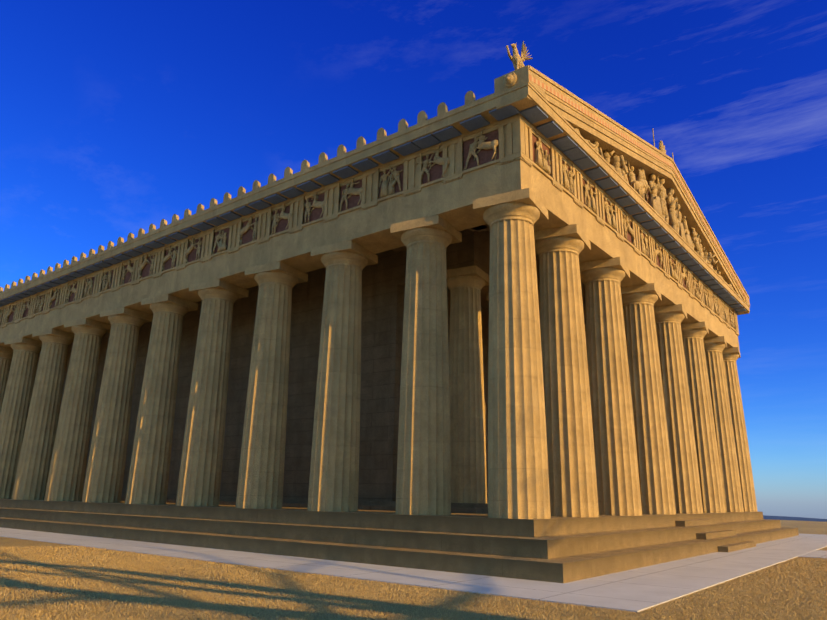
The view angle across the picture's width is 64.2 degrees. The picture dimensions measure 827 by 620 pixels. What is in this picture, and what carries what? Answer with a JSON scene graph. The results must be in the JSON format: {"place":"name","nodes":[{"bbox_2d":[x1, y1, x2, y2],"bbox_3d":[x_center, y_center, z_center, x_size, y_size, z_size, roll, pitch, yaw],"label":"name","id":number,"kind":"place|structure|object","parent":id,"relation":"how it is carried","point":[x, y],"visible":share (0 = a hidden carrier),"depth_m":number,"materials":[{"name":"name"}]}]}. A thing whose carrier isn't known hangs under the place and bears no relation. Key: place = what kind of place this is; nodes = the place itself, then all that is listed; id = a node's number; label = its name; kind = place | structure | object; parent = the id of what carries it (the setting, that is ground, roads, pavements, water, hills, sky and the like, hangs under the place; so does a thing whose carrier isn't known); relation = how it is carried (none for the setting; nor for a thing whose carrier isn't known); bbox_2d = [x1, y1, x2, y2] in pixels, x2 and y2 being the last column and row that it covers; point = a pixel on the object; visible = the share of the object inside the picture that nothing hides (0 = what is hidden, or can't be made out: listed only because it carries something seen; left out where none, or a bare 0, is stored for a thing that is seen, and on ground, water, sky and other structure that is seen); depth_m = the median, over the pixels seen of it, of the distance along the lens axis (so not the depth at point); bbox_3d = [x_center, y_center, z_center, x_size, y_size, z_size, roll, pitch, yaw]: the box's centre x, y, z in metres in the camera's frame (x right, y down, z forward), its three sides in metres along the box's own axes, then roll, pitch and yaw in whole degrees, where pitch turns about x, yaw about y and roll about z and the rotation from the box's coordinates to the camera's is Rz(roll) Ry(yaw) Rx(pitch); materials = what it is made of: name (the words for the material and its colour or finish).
{"place":"outdoors","nodes":[
{"label":"outdoors","id":0,"kind":"place"},
{"bbox_2d":[35,229,585,513],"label":"cella walls","id":1,"kind":"structure","parent":0,"point":[383,291],"depth_m":32.66,"materials":[{"name":"stone"}]},
{"bbox_2d":[151,224,584,314],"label":"ceiling","id":2,"kind":"structure","parent":1,"relation":"on","point":[484,301],"depth_m":31.47,"materials":[{"name":"stone"}]},
{"bbox_2d":[0,520,826,619],"bbox_3d":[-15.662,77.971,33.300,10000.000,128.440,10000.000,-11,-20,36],"label":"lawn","id":3,"kind":"structure","parent":0,"point":[810,527],"depth_m":13.90,"materials":[{"name":"beige plant"}]},
{"bbox_2d":[0,499,798,582],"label":"crepidoma steps","id":4,"kind":"structure","parent":3,"relation":"on","point":[561,549],"depth_m":22.51,"materials":[{"name":"stone"}]},
{"bbox_2d":[0,346,13,412],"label":"column","id":5,"kind":"structure","parent":4,"relation":"on","point":[6,354],"depth_m":47.35,"materials":[{"name":"stone"}]},
{"bbox_2d":[0,337,41,498],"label":"column","id":6,"kind":"structure","parent":4,"relation":"on","point":[17,397],"depth_m":43.80,"materials":[{"name":"stone"}]},
{"bbox_2d":[12,328,74,499],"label":"column","id":7,"kind":"structure","parent":4,"relation":"on","point":[33,468],"depth_m":40.99,"materials":[{"name":"stone"}]},
{"bbox_2d":[44,318,110,500],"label":"column","id":8,"kind":"structure","parent":4,"relation":"on","point":[66,477],"depth_m":38.43,"materials":[{"name":"stone"}]},
{"bbox_2d":[82,307,152,502],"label":"column","id":9,"kind":"structure","parent":4,"relation":"on","point":[104,477],"depth_m":35.87,"materials":[{"name":"stone"}]},
{"bbox_2d":[125,294,197,503],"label":"column","id":10,"kind":"structure","parent":4,"relation":"on","point":[148,477],"depth_m":33.31,"materials":[{"name":"stone"}]},
{"bbox_2d":[175,279,248,505],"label":"column","id":11,"kind":"structure","parent":4,"relation":"on","point":[199,482],"depth_m":30.75,"materials":[{"name":"stone"}]},
{"bbox_2d":[235,261,307,508],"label":"column","id":12,"kind":"structure","parent":4,"relation":"on","point":[261,474],"depth_m":28.18,"materials":[{"name":"stone"}]},
{"bbox_2d":[307,240,377,511],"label":"column","id":13,"kind":"structure","parent":4,"relation":"on","point":[334,477],"depth_m":25.62,"materials":[{"name":"stone"}]},
{"bbox_2d":[390,214,461,514],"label":"column","id":14,"kind":"structure","parent":4,"relation":"on","point":[423,485],"depth_m":23.06,"materials":[{"name":"stone"}]},
{"bbox_2d":[447,265,488,502],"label":"column","id":15,"kind":"structure","parent":4,"relation":"on","point":[465,285],"depth_m":27.26,"materials":[{"name":"stone"}]},
{"bbox_2d":[473,188,550,518],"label":"column","id":16,"kind":"structure","parent":4,"relation":"on","point":[518,480],"depth_m":20.88,"materials":[{"name":"stone"}]},
{"bbox_2d":[0,82,749,350],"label":"entablature","id":17,"kind":"structure","parent":16,"relation":"on","point":[453,193],"depth_m":28.04,"materials":[{"name":"stone"}]},
{"bbox_2d":[0,130,730,324],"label":"metope grounds","id":18,"kind":"structure","parent":17,"relation":"attached to","point":[436,170],"depth_m":27.98,"materials":[{"name":"brown stone"}]},
{"bbox_2d":[0,131,734,328],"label":"metope reliefs","id":19,"kind":"object","parent":18,"relation":"on","point":[541,160],"visible":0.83,"depth_m":29.54,"materials":[{"name":"stone"}]},
{"bbox_2d":[0,105,746,314],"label":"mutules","id":20,"kind":"object","parent":17,"relation":"on","point":[568,147],"visible":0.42,"depth_m":28.71,"materials":[{"name":"grey stone"}]},
{"bbox_2d":[0,65,749,314],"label":"roof","id":21,"kind":"structure","parent":17,"relation":"on","point":[608,140],"depth_m":29.62,"materials":[{"name":"beige stone"}]},
{"bbox_2d":[502,41,665,153],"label":"roof statues","id":22,"kind":"object","parent":21,"relation":"on","point":[510,79],"visible":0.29,"depth_m":22.54,"materials":[{"name":"stone"}]},
{"bbox_2d":[529,75,749,303],"bbox_3d":[-14.327,-0.391,55.403,70.850,3.879,32.130,-11,-20,36],"label":"sima ornament","id":23,"kind":"object","parent":21,"relation":"attached to","point":[572,104],"visible":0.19,"depth_m":28.67,"materials":[{"name":"beige stone"}]},
{"bbox_2d":[574,128,732,288],"bbox_3d":[13.322,-6.356,34.806,0.969,5.752,24.580,-11,-20,36],"label":"pediment sculpture","id":24,"kind":"object","parent":21,"relation":"in","point":[658,199],"visible":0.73,"depth_m":33.51,"materials":[{"name":"beige stone"}]},
{"bbox_2d":[534,224,598,516],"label":"column","id":25,"kind":"structure","parent":4,"relation":"on","point":[571,460],"depth_m":23.69,"materials":[{"name":"stone"}]},
{"bbox_2d":[579,257,641,515],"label":"column","id":26,"kind":"structure","parent":4,"relation":"on","point":[617,475],"depth_m":26.96,"materials":[{"name":"stone"}]},
{"bbox_2d":[621,283,675,514],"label":"column","id":27,"kind":"structure","parent":4,"relation":"on","point":[653,452],"depth_m":30.20,"materials":[{"name":"stone"}]},
{"bbox_2d":[654,304,702,513],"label":"column","id":28,"kind":"structure","parent":4,"relation":"on","point":[669,319],"depth_m":33.44,"materials":[{"name":"stone"}]},
{"bbox_2d":[681,321,725,512],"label":"column","id":29,"kind":"structure","parent":4,"relation":"on","point":[693,335],"depth_m":36.69,"materials":[{"name":"stone"}]},
{"bbox_2d":[703,336,743,511],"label":"column","id":30,"kind":"structure","parent":4,"relation":"on","point":[714,347],"depth_m":39.94,"materials":[{"name":"stone"}]},
{"bbox_2d":[722,347,757,511],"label":"column","id":31,"kind":"structure","parent":4,"relation":"on","point":[731,355],"depth_m":42.73,"materials":[{"name":"stone"}]},
{"bbox_2d":[0,527,826,611],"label":"sidewalk","id":32,"kind":"structure","parent":0,"point":[639,589],"depth_m":18.46,"materials":[{"name":"concrete"}]},
{"bbox_2d":[675,519,755,551],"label":"front stairs","id":33,"kind":"structure","parent":32,"relation":"on","point":[719,534],"depth_m":28.85,"materials":[{"name":"stone"}]},
{"bbox_2d":[0,0,826,518],"label":"sky","id":34,"kind":"structure","parent":0,"point":[118,118],"materials":[{"name":"blue"}]},
{"bbox_2d":[763,515,826,521],"bbox_3d":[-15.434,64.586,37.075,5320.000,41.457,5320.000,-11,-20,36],"label":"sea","id":35,"kind":"structure","parent":0,"point":[792,518],"depth_m":2246.25,"materials":[{"name":"blue liquid"}]},
{"bbox_2d":[798,550,826,557],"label":"path","id":36,"kind":"structure","parent":0,"point":[817,554],"depth_m":26.69,"materials":[{"name":"concrete"}]}
]}

